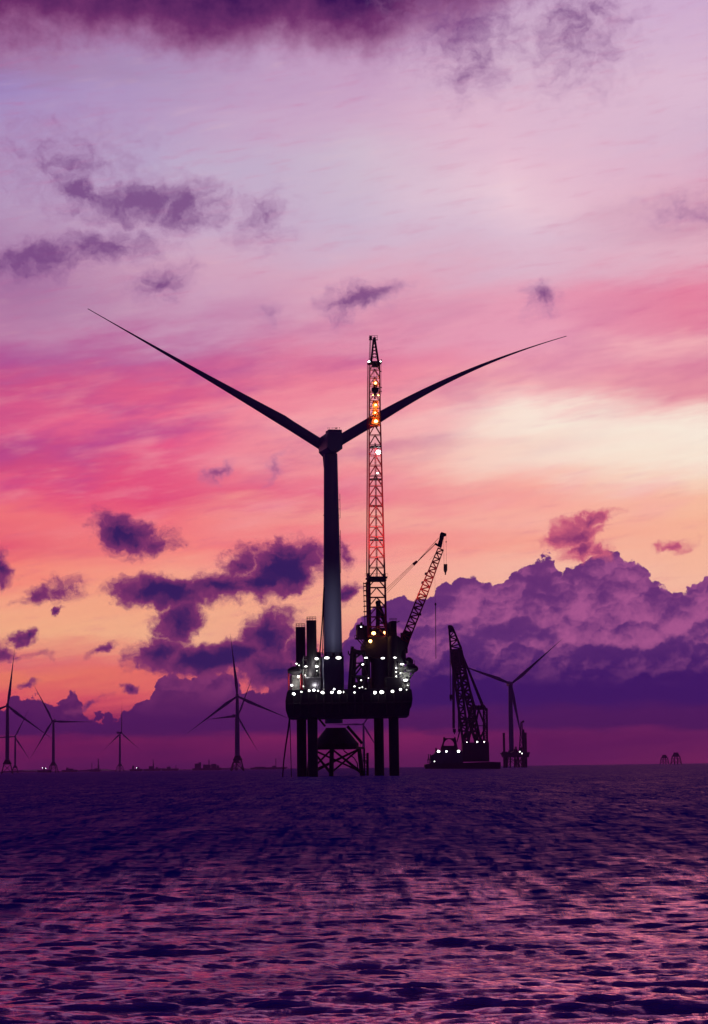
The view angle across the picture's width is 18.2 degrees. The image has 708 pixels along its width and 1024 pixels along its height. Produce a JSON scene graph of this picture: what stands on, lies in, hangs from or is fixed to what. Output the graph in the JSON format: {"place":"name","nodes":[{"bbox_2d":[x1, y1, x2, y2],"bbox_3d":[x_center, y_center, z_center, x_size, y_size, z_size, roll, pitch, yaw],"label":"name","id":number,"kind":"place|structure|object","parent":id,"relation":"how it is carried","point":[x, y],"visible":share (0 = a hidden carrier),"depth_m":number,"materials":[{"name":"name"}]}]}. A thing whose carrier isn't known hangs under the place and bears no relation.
{"place":"outdoors","nodes":[
{"label":"outdoors","id":0,"kind":"place"},
{"bbox_2d":[0,767,296,772],"bbox_3d":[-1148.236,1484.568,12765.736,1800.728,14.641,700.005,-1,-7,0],"label":"coast","id":1,"kind":"structure","parent":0,"point":[118,770],"depth_m":12418.00,"materials":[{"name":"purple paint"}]},
{"bbox_2d":[0,763,707,1023],"bbox_3d":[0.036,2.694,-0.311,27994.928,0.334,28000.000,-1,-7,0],"label":"sea","id":2,"kind":"structure","parent":0,"point":[556,894],"depth_m":46.15,"materials":[{"name":"liquid"}]},
{"bbox_2d":[0,719,29,772],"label":"wind turbine","id":3,"kind":"object","parent":2,"relation":"in","point":[15,740],"visible":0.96,"depth_m":6262.65,"materials":[{"name":"paint"}]},
{"bbox_2d":[0,650,50,773],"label":"wind turbine","id":4,"kind":"object","parent":2,"relation":"in","point":[7,761],"visible":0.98,"depth_m":3482.62,"materials":[{"name":"paint"}]},
{"bbox_2d":[37,768,50,772],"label":"work boat","id":5,"kind":"object","parent":2,"relation":"on","point":[43,770],"visible":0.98,"depth_m":6954.24,"materials":[{"name":"paint"}]},
{"bbox_2d":[32,691,81,772],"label":"wind turbine","id":6,"kind":"object","parent":2,"relation":"in","point":[53,763],"visible":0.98,"depth_m":4525.36,"materials":[{"name":"paint"}]},
{"bbox_2d":[61,768,77,771],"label":"barge","id":7,"kind":"object","parent":2,"relation":"on","point":[69,770],"visible":0.88,"depth_m":7947.58,"materials":[{"name":"paint"}]},
{"bbox_2d":[89,759,100,771],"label":"ship","id":8,"kind":"object","parent":2,"relation":"on","point":[97,770],"visible":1,"depth_m":8146.16,"materials":[{"name":"paint"}]},
{"bbox_2d":[110,715,137,771],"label":"wind turbine","id":9,"kind":"object","parent":2,"relation":"in","point":[119,763],"visible":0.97,"depth_m":6015.44,"materials":[{"name":"paint"}]},
{"bbox_2d":[130,766,142,770],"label":"fishing boat","id":10,"kind":"object","parent":2,"relation":"on","point":[136,769],"visible":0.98,"depth_m":7748.95,"materials":[{"name":"paint"}]},
{"bbox_2d":[144,760,160,770],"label":"crane ship","id":11,"kind":"object","parent":2,"relation":"on","point":[151,768],"visible":0.93,"depth_m":8146.25,"materials":[{"name":"paint"}]},
{"bbox_2d":[162,767,178,770],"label":"coaster","id":12,"kind":"object","parent":2,"relation":"on","point":[170,769],"visible":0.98,"depth_m":8344.81,"materials":[{"name":"paint"}]},
{"bbox_2d":[192,760,221,769],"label":"cargo ship","id":13,"kind":"object","parent":2,"relation":"on","point":[209,767],"visible":0.95,"depth_m":7553.69,"materials":[{"name":"paint"}]},
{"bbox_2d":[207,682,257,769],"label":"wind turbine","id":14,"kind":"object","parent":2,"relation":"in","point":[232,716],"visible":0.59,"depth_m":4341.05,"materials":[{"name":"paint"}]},
{"bbox_2d":[189,634,293,770],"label":"wind turbine","id":15,"kind":"object","parent":2,"relation":"in","point":[237,757],"visible":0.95,"depth_m":3203.66,"materials":[{"name":"paint"}]},
{"bbox_2d":[250,758,286,769],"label":"tanker","id":16,"kind":"object","parent":2,"relation":"on","point":[272,767],"visible":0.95,"depth_m":8146.10,"materials":[{"name":"paint"}]},
{"bbox_2d":[88,309,565,775],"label":"wind turbine","id":17,"kind":"object","parent":2,"relation":"in","point":[329,443],"visible":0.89,"depth_m":723.95,"materials":[{"name":"paint"}]},
{"bbox_2d":[285,616,414,776],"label":"jackup rig","id":18,"kind":"object","parent":2,"relation":"in","point":[316,691],"visible":0.97,"depth_m":675.91,"materials":[{"name":"paint"}]},
{"bbox_2d":[282,719,290,776],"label":"hose","id":19,"kind":"object","parent":18,"relation":"hanging from","point":[285,746],"visible":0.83,"depth_m":696.00,"materials":[{"name":"rubber"}]},
{"bbox_2d":[289,718,291,776],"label":"mooring line","id":20,"kind":"object","parent":18,"relation":"attached to","point":[290,748],"visible":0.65,"depth_m":673.14,"materials":[{"name":"metal"}]},
{"bbox_2d":[287,663,301,674],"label":"lifeboat","id":21,"kind":"object","parent":18,"relation":"hanging from","point":[294,670],"visible":1,"depth_m":676.92,"materials":[{"name":"paint"}]},
{"bbox_2d":[319,587,324,654],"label":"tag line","id":22,"kind":"object","parent":18,"relation":"attached to","point":[322,626],"visible":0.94,"depth_m":700.42,"materials":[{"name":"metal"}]},
{"bbox_2d":[354,335,404,688],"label":"pedestal crane","id":23,"kind":"object","parent":18,"relation":"on","point":[374,645],"visible":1,"depth_m":681.26,"materials":[{"name":"black metal"}]},
{"bbox_2d":[404,660,417,672],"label":"lifeboat","id":24,"kind":"object","parent":18,"relation":"hanging from","point":[411,668],"visible":1,"depth_m":677.92,"materials":[{"name":"paint"}]},
{"bbox_2d":[386,532,446,663],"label":"pedestal crane","id":25,"kind":"object","parent":18,"relation":"on","point":[405,635],"visible":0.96,"depth_m":689.94,"materials":[{"name":"paint"}]},
{"bbox_2d":[337,719,373,764],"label":"wind turbine","id":26,"kind":"object","parent":2,"relation":"in","point":[363,735],"visible":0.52,"depth_m":5270.22,"materials":[{"name":"paint"}]},
{"bbox_2d":[424,625,500,768],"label":"floating crane","id":27,"kind":"object","parent":2,"relation":"on","point":[475,754],"visible":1,"depth_m":1698.44,"materials":[{"name":"paint"}]},
{"bbox_2d":[447,640,560,766],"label":"wind turbine","id":28,"kind":"object","parent":2,"relation":"in","point":[511,700],"visible":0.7,"depth_m":2855.18,"materials":[{"name":"paint"}]},
{"bbox_2d":[500,720,529,767],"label":"jackup barge","id":29,"kind":"object","parent":2,"relation":"on","point":[522,753],"visible":0.98,"depth_m":2768.99,"materials":[{"name":"paint"}]},
{"bbox_2d":[660,755,668,763],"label":"jacket foundation","id":30,"kind":"object","parent":2,"relation":"in","point":[663,757],"visible":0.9,"depth_m":5559.80,"materials":[{"name":"paint"}]},
{"bbox_2d":[670,752,681,764],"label":"jacket foundation","id":31,"kind":"object","parent":2,"relation":"in","point":[675,755],"visible":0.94,"depth_m":4666.33,"materials":[{"name":"paint"}]},
{"bbox_2d":[0,0,707,771],"label":"sky","id":32,"kind":"structure","parent":0,"point":[254,192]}
]}

